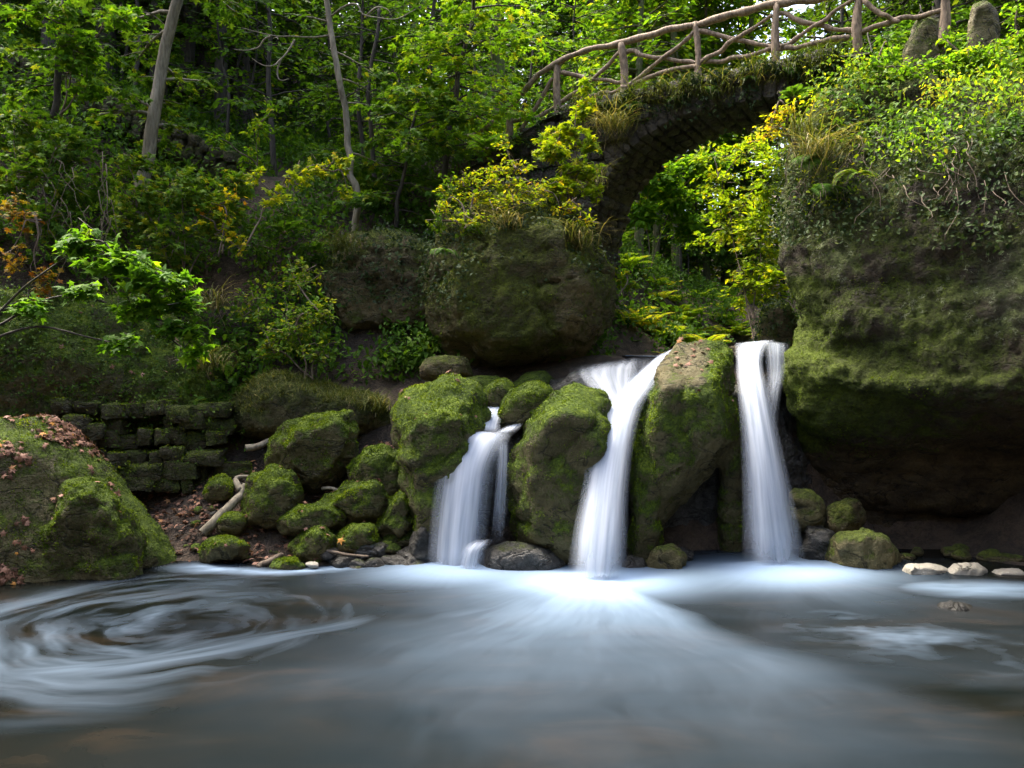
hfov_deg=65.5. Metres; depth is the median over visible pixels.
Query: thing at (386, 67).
sapling
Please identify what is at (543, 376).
boulder
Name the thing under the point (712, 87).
fern
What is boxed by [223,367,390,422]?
grass
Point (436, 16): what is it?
forest tree
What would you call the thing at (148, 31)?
sapling
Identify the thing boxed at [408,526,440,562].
boulder
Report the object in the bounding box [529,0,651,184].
sapling
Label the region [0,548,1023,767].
pool water
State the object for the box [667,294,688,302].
fern
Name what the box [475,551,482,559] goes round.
shore stone
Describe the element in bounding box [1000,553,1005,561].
shore stone
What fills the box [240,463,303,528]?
boulder
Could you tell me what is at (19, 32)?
sapling
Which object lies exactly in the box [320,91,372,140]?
sapling
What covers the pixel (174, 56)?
sapling
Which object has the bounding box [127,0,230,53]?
sapling
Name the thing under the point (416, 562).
shore stone
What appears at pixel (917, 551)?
shore stone
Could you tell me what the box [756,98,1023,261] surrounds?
bramble
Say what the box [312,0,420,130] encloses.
forest tree
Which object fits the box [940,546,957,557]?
shore stone
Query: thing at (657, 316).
fern
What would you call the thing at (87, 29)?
sapling
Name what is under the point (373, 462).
boulder
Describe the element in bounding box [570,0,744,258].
forest tree
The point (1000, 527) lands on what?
ground
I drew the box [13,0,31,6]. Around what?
sapling
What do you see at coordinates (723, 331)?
fern
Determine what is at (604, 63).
forest tree
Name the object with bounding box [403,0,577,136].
tree
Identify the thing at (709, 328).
fern
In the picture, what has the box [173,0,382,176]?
sapling
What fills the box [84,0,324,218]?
tree
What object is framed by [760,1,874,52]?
forest tree
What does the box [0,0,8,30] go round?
forest tree
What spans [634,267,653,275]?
fern
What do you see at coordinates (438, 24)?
forest tree
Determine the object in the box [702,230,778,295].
sapling
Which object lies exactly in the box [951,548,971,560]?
shore stone
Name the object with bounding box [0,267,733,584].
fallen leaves
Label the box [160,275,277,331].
grass tuft
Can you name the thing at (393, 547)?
shore stone
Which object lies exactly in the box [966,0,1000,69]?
stone pillar
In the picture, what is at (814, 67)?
fern
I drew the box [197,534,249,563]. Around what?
boulder
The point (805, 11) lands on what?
forest tree
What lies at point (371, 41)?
forest tree
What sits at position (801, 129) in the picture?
grass tuft
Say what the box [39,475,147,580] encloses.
boulder
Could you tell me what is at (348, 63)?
sapling
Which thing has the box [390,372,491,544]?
boulder
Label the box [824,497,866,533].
boulder
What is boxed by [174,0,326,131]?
sapling
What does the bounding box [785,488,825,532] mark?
boulder
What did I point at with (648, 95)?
grass tuft
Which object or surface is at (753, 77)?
fern
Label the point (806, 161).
fern
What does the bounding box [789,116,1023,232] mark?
hanging roots
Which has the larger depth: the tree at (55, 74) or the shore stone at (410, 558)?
the tree at (55, 74)
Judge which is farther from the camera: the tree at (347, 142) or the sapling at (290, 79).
the sapling at (290, 79)
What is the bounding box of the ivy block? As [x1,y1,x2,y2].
[758,303,797,356]
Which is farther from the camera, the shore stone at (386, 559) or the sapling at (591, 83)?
the sapling at (591, 83)
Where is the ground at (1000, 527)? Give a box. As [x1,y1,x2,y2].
[0,1,1023,565]
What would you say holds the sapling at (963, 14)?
on the ground at (1000, 527)
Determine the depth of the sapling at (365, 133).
17.66 m
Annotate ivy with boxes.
[303,215,435,321]
[414,176,618,317]
[749,294,798,355]
[760,40,1023,165]
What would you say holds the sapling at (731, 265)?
on the ground at (1000, 527)
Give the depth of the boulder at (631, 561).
8.60 m
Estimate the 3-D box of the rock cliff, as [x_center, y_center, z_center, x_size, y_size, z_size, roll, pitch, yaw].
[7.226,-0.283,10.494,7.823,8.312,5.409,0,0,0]
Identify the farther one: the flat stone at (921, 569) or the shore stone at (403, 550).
the shore stone at (403, 550)
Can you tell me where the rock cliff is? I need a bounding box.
[777,64,1023,526]
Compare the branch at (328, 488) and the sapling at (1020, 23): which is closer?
the branch at (328, 488)
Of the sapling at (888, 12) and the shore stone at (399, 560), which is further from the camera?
the sapling at (888, 12)
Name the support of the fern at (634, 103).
attached to the stone bridge
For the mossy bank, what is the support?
on the ground at (1000, 527)
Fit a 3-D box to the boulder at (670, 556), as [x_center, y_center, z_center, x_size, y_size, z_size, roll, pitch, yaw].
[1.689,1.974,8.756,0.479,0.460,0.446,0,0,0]
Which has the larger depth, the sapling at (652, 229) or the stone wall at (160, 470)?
the sapling at (652, 229)
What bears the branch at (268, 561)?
in the pool water
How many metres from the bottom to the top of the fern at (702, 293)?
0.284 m
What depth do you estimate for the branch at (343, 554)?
8.78 m
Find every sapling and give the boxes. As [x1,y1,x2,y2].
[0,0,40,42]
[7,7,95,45]
[9,0,83,26]
[10,0,127,50]
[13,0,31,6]
[31,0,217,119]
[39,2,150,39]
[46,0,204,120]
[75,0,176,67]
[77,0,177,72]
[116,0,198,51]
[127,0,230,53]
[145,9,242,121]
[169,37,243,110]
[170,0,286,147]
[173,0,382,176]
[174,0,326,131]
[182,0,325,156]
[229,0,356,132]
[229,1,289,96]
[251,0,354,132]
[253,0,369,129]
[260,33,321,116]
[270,0,452,162]
[275,0,380,149]
[320,35,374,118]
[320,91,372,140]
[321,0,477,152]
[330,69,397,149]
[340,0,518,157]
[344,63,409,155]
[347,42,390,146]
[356,33,404,133]
[356,72,435,151]
[368,71,423,152]
[401,0,539,121]
[409,52,492,128]
[463,0,601,125]
[469,63,544,125]
[472,52,552,124]
[507,84,553,124]
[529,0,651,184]
[561,33,667,220]
[627,171,694,279]
[629,143,726,294]
[644,176,726,299]
[651,179,721,273]
[663,125,783,292]
[702,218,755,296]
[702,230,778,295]
[710,227,776,303]
[723,127,787,302]
[741,20,911,271]
[743,177,786,302]
[752,46,896,251]
[862,0,1004,67]
[864,4,971,71]
[882,0,967,65]
[898,0,1007,67]
[910,0,994,51]
[916,0,1023,53]
[945,0,1023,61]
[992,1,1023,31]
[996,1,1023,48]
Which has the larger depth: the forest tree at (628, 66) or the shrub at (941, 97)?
the forest tree at (628, 66)
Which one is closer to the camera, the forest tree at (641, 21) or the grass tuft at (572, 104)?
the grass tuft at (572, 104)
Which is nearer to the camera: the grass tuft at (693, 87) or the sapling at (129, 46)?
the grass tuft at (693, 87)
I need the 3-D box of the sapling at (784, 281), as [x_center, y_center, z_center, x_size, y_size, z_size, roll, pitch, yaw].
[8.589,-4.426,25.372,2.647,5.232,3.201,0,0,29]
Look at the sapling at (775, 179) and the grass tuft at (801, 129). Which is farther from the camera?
the sapling at (775, 179)
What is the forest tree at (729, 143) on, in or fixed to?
on the ground at (1000, 527)
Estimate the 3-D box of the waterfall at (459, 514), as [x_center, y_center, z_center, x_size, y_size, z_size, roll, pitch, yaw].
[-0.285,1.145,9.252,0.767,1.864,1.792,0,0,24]
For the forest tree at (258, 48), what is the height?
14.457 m
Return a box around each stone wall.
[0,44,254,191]
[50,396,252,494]
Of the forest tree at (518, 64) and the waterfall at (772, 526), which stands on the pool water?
the waterfall at (772, 526)
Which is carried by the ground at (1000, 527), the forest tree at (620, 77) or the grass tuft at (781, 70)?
the forest tree at (620, 77)
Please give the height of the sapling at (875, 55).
6.187 m
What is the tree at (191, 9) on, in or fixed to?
on the ground at (1000, 527)
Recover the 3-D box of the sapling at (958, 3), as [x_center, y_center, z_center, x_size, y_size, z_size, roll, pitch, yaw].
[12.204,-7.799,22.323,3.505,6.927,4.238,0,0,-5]
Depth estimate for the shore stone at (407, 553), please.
8.80 m
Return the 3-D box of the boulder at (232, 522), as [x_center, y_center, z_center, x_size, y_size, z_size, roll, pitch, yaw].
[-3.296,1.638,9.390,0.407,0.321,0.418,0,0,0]
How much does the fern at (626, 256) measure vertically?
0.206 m
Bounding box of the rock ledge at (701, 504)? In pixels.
[475,372,811,536]
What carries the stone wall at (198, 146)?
on the ground at (1000, 527)
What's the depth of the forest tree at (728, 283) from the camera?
26.61 m
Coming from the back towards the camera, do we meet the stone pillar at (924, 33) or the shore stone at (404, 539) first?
the stone pillar at (924, 33)
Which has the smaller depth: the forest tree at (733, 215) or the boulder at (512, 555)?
the boulder at (512, 555)
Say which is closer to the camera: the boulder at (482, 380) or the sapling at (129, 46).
the boulder at (482, 380)
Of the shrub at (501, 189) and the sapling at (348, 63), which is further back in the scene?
the sapling at (348, 63)
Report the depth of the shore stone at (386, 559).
8.81 m
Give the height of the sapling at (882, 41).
6.026 m
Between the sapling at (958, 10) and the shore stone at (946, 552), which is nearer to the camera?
the shore stone at (946, 552)
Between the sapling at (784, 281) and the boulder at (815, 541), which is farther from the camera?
the sapling at (784, 281)
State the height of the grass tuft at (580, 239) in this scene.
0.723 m
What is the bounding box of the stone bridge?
[465,48,877,307]
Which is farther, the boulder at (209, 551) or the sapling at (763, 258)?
the sapling at (763, 258)
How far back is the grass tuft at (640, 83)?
12.53 m
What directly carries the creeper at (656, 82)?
attached to the stone bridge
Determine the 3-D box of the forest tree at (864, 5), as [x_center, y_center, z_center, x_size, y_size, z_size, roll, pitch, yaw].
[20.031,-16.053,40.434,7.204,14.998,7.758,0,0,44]
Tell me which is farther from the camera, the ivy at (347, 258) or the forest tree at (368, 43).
the forest tree at (368, 43)
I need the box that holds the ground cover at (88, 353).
[0,276,235,449]
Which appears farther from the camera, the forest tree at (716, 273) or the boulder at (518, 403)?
the forest tree at (716, 273)
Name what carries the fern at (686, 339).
on the ground at (1000, 527)
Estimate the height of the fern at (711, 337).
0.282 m
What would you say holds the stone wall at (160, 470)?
on the ground at (1000, 527)
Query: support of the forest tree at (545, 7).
on the ground at (1000, 527)
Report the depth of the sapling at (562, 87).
19.73 m
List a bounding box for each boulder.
[0,415,176,584]
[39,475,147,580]
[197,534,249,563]
[202,473,234,505]
[216,511,247,534]
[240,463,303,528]
[264,409,359,493]
[269,555,305,569]
[276,500,347,537]
[287,524,336,561]
[319,479,388,525]
[336,522,379,552]
[345,443,399,495]
[374,489,412,537]
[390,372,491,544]
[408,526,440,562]
[419,355,472,380]
[422,185,616,367]
[466,375,499,387]
[477,541,565,570]
[483,378,514,409]
[497,380,552,431]
[502,382,612,564]
[513,370,554,387]
[549,361,642,409]
[621,555,646,567]
[625,339,745,559]
[645,543,686,568]
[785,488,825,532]
[798,525,834,559]
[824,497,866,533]
[825,527,901,569]
[937,600,972,611]
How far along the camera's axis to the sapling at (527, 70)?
22.50 m
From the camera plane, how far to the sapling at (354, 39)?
21.00 m
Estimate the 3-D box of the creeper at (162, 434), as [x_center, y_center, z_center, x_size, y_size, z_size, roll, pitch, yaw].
[-4.608,0.760,10.153,2.510,1.536,1.027,0,0,-23]
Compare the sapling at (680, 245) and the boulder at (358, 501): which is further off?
the sapling at (680, 245)
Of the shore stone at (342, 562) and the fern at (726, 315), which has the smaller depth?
the shore stone at (342, 562)
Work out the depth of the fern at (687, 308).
16.61 m
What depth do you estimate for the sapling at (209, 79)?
20.45 m
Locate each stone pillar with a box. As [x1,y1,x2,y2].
[902,15,945,72]
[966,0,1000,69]
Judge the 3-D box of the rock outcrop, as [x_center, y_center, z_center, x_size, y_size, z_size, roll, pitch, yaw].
[-2.060,-1.042,12.838,2.796,2.951,1.516,0,0,0]
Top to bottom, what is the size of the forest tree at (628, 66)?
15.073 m
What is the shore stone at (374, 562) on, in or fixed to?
in the pool water
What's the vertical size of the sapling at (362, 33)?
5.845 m
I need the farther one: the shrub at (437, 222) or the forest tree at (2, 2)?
the forest tree at (2, 2)
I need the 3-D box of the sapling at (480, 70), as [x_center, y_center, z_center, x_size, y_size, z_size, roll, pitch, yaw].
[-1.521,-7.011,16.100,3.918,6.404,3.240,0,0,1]
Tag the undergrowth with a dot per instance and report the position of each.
(414, 352)
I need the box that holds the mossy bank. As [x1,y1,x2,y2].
[0,288,228,451]
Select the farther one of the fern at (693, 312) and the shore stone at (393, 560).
the fern at (693, 312)
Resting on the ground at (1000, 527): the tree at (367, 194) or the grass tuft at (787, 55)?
the tree at (367, 194)
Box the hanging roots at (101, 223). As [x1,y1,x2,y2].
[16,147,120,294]
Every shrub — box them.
[0,104,121,251]
[0,192,63,303]
[105,148,258,291]
[185,182,251,257]
[200,95,277,186]
[224,252,345,380]
[231,188,334,269]
[243,152,353,244]
[425,171,482,237]
[431,131,600,228]
[531,72,606,211]
[613,260,640,295]
[622,142,779,272]
[626,146,733,279]
[680,131,791,341]
[748,96,803,146]
[775,33,1023,179]
[859,3,1023,85]
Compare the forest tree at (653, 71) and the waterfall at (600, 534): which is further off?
the forest tree at (653, 71)
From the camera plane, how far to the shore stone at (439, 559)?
8.79 m
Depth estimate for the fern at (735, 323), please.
16.84 m
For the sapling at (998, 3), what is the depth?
17.15 m
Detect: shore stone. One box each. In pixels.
[190,520,200,526]
[191,543,200,551]
[193,506,203,513]
[207,505,217,510]
[306,561,317,567]
[308,559,321,564]
[320,547,340,561]
[329,551,356,565]
[332,556,350,567]
[346,558,366,567]
[349,565,362,568]
[354,544,371,559]
[360,542,375,560]
[365,557,384,566]
[371,542,392,557]
[381,555,392,564]
[382,534,394,541]
[382,540,400,553]
[389,554,400,564]
[394,529,413,547]
[396,546,408,554]
[396,557,404,564]
[398,532,412,545]
[400,550,410,557]
[400,555,415,564]
[404,560,425,565]
[430,555,444,561]
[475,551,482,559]
[610,553,619,561]
[613,546,619,556]
[680,547,693,560]
[900,553,915,559]
[910,547,923,555]
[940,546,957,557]
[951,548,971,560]
[953,543,969,550]
[976,549,1000,561]
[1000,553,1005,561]
[1005,553,1013,561]
[1013,554,1023,561]
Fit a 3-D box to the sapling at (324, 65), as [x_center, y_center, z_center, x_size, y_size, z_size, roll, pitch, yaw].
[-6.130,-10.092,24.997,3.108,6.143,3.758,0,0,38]
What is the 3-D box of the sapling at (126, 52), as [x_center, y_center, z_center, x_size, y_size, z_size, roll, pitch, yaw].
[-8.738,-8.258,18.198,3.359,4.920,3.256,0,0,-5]
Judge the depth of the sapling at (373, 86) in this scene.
22.68 m
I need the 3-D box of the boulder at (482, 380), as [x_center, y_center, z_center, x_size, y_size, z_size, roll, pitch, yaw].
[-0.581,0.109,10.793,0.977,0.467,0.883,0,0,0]
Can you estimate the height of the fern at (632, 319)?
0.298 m
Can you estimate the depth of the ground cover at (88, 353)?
10.19 m
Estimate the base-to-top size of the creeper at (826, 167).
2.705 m
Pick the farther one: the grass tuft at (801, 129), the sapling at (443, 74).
the sapling at (443, 74)
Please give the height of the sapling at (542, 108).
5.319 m
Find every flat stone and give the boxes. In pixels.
[902,563,947,574]
[948,562,987,575]
[992,568,1023,574]
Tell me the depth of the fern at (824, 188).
9.37 m
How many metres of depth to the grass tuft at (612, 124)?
12.47 m
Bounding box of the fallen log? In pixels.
[199,475,247,536]
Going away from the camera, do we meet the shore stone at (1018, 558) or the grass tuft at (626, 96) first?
the shore stone at (1018, 558)
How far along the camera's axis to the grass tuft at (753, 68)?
11.56 m
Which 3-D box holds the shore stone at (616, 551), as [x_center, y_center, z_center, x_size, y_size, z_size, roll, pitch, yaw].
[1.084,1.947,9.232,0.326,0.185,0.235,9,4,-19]
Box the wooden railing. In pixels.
[467,0,950,140]
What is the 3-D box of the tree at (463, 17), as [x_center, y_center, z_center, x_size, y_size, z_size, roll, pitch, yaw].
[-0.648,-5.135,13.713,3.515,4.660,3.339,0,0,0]
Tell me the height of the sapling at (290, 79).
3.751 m
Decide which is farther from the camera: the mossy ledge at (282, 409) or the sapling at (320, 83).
the sapling at (320, 83)
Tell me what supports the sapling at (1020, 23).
on the ground at (1000, 527)
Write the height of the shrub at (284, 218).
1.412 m
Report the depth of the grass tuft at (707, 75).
11.90 m
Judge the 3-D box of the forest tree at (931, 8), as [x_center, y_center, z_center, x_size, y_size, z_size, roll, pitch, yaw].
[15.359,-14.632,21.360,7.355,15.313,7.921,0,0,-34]
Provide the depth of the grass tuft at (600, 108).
12.85 m
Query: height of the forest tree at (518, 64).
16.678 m
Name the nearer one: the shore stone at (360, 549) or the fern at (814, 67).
the shore stone at (360, 549)
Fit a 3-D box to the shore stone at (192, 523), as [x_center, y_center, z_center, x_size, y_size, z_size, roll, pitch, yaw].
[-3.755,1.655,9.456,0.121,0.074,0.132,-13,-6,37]
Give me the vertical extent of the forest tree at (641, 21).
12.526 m
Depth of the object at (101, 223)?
10.68 m
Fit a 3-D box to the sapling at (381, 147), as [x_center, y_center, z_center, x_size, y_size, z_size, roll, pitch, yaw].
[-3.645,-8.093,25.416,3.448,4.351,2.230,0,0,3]
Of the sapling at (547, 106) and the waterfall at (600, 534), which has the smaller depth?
the waterfall at (600, 534)
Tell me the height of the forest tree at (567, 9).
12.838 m
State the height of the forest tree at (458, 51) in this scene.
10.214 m
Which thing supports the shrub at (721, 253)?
on the ground at (1000, 527)
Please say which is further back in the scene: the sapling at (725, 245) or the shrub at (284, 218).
the sapling at (725, 245)
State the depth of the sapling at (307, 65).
26.35 m
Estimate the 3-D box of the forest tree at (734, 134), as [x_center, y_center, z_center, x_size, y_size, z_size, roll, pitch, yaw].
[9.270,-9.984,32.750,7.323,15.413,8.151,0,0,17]
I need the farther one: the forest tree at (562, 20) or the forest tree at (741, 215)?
the forest tree at (741, 215)
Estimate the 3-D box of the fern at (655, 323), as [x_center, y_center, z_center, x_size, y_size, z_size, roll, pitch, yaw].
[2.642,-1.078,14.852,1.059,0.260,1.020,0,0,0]
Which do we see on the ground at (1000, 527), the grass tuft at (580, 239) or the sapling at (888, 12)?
the sapling at (888, 12)
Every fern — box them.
[260,220,306,233]
[297,242,329,252]
[429,247,459,259]
[464,133,505,149]
[615,309,646,326]
[620,252,641,259]
[620,255,655,269]
[622,231,640,241]
[625,101,644,113]
[625,305,666,314]
[630,312,676,326]
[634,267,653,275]
[642,325,668,330]
[642,325,690,341]
[643,277,676,287]
[646,320,671,326]
[647,290,683,300]
[657,333,711,344]
[664,280,685,286]
[666,95,689,104]
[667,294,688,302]
[668,304,693,312]
[670,306,717,317]
[670,314,702,325]
[672,334,735,344]
[685,288,713,298]
[694,325,723,333]
[704,85,723,95]
[705,311,747,322]
[712,325,745,338]
[725,320,749,326]
[731,326,751,336]
[740,75,759,81]
[778,83,818,100]
[783,66,802,78]
[792,154,830,174]
[811,63,839,73]
[811,183,851,201]
[830,169,882,185]
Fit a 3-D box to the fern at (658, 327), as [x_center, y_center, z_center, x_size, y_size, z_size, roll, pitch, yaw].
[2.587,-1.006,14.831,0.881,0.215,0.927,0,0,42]
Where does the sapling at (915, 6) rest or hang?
on the ground at (1000, 527)
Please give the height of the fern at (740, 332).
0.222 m
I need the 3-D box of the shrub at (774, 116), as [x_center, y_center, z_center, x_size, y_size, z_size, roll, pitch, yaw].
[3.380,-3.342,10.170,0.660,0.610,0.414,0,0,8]
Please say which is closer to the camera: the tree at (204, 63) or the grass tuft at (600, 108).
the grass tuft at (600, 108)
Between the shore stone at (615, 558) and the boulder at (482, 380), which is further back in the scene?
the boulder at (482, 380)
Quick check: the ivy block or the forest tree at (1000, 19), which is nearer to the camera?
the ivy block
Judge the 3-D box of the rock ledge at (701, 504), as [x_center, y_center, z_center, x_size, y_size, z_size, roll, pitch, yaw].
[1.362,1.560,10.323,5.472,3.464,1.462,0,0,0]
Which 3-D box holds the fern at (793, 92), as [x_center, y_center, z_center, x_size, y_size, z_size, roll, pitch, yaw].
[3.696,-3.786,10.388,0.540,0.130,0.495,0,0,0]
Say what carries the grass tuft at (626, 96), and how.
attached to the stone bridge
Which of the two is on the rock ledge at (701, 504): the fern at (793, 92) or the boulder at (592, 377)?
the boulder at (592, 377)
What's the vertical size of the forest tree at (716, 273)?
11.865 m
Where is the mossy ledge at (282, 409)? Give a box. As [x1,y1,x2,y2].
[229,372,390,438]
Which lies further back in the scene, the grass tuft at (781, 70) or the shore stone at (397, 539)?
the grass tuft at (781, 70)
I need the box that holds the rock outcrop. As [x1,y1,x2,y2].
[315,227,432,331]
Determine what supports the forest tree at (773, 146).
on the ground at (1000, 527)
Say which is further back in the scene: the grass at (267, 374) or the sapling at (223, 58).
the sapling at (223, 58)
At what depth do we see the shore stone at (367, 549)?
8.90 m
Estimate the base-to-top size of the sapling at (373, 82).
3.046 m
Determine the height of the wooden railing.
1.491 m
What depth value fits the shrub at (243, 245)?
11.69 m
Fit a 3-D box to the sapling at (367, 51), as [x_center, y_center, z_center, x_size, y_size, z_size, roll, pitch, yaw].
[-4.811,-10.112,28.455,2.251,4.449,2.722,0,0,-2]
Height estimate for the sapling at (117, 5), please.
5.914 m
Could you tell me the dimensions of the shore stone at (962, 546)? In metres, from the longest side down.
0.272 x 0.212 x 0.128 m
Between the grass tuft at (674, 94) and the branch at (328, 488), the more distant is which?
the grass tuft at (674, 94)
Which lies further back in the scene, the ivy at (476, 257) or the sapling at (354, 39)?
the sapling at (354, 39)
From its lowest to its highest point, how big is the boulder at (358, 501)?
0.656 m
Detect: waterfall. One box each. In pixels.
[441,407,514,567]
[582,350,670,568]
[742,341,787,554]
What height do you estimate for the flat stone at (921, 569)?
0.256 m
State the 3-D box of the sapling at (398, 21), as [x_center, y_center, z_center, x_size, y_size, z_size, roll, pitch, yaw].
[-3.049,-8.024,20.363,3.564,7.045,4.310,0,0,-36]
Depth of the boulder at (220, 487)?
9.69 m
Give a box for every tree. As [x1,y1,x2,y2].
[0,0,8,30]
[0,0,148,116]
[0,0,152,119]
[21,0,257,74]
[40,0,58,55]
[70,0,380,131]
[77,5,254,65]
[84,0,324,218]
[95,0,118,80]
[116,0,304,95]
[130,0,365,114]
[139,0,255,96]
[148,0,167,107]
[178,0,277,105]
[213,0,229,133]
[234,0,415,231]
[254,0,387,123]
[273,0,461,202]
[276,1,375,88]
[295,1,420,96]
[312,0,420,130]
[324,0,492,157]
[331,82,493,228]
[373,3,484,69]
[380,4,457,42]
[381,0,572,218]
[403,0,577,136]
[419,4,487,110]
[436,2,530,127]
[441,0,606,130]
[447,0,601,125]
[488,0,599,112]
[503,1,565,115]
[505,0,615,116]
[505,0,645,103]
[518,4,581,103]
[554,0,713,243]
[561,0,724,281]
[563,0,717,265]
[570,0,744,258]
[578,3,661,232]
[583,0,738,274]
[587,0,719,255]
[601,1,719,252]
[643,0,759,281]
[644,26,741,281]
[661,0,764,296]
[664,0,787,293]
[689,0,782,281]
[690,69,774,290]
[691,0,827,294]
[702,138,766,291]
[733,43,804,285]
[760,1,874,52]
[772,0,881,138]
[773,0,966,184]
[782,0,845,147]
[797,0,954,68]
[823,0,883,27]
[831,0,871,50]
[835,0,885,45]
[862,0,1006,53]
[862,0,1023,64]
[888,0,1023,38]
[958,1,1022,59]
[994,1,1017,34]
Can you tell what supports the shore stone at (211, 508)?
on the ground at (1000, 527)
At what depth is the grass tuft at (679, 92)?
12.20 m
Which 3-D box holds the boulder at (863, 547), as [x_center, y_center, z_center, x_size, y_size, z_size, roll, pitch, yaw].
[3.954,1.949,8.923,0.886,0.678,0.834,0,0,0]
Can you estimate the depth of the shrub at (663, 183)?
17.49 m
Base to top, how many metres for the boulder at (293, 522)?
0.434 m
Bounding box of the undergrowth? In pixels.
[0,0,798,450]
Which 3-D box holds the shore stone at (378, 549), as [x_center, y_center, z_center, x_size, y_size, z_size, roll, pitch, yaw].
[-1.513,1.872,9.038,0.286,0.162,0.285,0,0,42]
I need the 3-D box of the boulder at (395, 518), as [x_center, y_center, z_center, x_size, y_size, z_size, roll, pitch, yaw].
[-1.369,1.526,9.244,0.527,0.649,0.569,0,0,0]
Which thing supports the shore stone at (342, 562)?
on the ground at (1000, 527)
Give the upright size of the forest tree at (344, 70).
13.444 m
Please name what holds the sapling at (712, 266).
on the ground at (1000, 527)
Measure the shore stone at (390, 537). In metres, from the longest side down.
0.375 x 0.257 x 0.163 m
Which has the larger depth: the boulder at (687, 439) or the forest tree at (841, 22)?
the forest tree at (841, 22)
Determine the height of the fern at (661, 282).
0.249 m
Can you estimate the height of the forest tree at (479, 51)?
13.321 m
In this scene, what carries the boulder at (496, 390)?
on the rock ledge at (701, 504)
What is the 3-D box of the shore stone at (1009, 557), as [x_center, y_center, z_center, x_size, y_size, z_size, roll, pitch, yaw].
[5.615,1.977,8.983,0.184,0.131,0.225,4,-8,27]
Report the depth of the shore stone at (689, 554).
9.00 m
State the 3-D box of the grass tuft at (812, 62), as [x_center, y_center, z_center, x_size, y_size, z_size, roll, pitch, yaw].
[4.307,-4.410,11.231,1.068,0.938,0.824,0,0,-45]
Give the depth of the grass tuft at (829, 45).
11.05 m
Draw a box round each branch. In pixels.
[0,217,217,369]
[245,438,268,450]
[256,552,283,566]
[321,486,337,490]
[325,549,368,557]
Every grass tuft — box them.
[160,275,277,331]
[168,337,254,390]
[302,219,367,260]
[335,385,397,416]
[471,204,534,230]
[530,216,627,259]
[549,156,623,200]
[559,92,589,121]
[561,78,614,117]
[564,84,652,164]
[583,81,624,124]
[599,88,637,120]
[604,73,647,112]
[609,65,660,131]
[630,78,669,106]
[632,69,686,113]
[659,71,703,120]
[664,63,711,106]
[682,69,715,102]
[697,66,731,100]
[700,66,757,115]
[717,55,759,94]
[730,46,785,87]
[744,51,784,104]
[752,94,855,152]
[755,54,807,87]
[759,102,882,190]
[764,45,817,83]
[780,51,818,86]
[786,38,841,94]
[798,31,849,70]
[802,38,863,82]
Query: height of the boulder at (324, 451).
1.092 m
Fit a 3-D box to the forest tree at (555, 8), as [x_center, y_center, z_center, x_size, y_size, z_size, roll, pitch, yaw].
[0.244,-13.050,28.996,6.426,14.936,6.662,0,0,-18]
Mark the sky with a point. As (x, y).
(800, 6)
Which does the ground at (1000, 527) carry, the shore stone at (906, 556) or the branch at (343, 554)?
the shore stone at (906, 556)
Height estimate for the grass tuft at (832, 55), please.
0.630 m
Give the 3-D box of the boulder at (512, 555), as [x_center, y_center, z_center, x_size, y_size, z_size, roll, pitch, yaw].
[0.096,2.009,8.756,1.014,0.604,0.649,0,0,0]
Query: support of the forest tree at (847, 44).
on the ground at (1000, 527)
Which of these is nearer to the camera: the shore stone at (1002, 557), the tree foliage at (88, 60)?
the shore stone at (1002, 557)
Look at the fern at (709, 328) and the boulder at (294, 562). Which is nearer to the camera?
the boulder at (294, 562)
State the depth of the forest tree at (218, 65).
18.41 m
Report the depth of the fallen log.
9.43 m
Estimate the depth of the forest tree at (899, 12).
17.92 m
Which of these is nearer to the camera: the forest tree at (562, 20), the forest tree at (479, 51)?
the forest tree at (562, 20)
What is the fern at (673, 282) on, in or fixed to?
on the ground at (1000, 527)
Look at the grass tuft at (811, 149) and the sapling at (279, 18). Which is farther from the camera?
the sapling at (279, 18)
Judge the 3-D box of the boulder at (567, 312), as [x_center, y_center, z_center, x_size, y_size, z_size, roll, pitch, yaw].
[0.126,-1.561,11.702,2.885,2.722,2.489,0,0,0]
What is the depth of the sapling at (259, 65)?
26.63 m
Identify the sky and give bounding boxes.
[272,0,884,210]
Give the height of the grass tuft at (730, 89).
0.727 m
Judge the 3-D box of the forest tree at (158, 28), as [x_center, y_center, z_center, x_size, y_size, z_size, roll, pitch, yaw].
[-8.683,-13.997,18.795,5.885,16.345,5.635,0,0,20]
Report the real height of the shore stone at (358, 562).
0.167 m
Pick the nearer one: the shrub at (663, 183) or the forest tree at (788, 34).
the shrub at (663, 183)
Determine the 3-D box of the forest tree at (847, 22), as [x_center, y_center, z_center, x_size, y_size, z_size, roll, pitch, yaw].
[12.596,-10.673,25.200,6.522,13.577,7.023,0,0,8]
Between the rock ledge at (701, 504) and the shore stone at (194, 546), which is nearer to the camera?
the shore stone at (194, 546)
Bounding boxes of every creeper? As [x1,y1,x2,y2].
[51,384,242,471]
[500,44,841,218]
[783,48,874,216]
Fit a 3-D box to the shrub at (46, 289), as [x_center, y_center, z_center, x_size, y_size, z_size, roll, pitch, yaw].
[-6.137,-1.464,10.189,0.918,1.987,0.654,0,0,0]
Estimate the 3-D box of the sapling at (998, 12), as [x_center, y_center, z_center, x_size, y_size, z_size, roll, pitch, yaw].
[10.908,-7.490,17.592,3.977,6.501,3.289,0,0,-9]
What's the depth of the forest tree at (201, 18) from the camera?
20.46 m
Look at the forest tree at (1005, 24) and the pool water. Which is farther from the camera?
the forest tree at (1005, 24)
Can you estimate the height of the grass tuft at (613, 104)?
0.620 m
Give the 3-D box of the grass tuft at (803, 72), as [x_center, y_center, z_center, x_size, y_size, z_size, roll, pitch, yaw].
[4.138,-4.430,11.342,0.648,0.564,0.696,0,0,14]
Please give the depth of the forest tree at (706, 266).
23.92 m
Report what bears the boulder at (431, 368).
on the boulder at (431, 448)

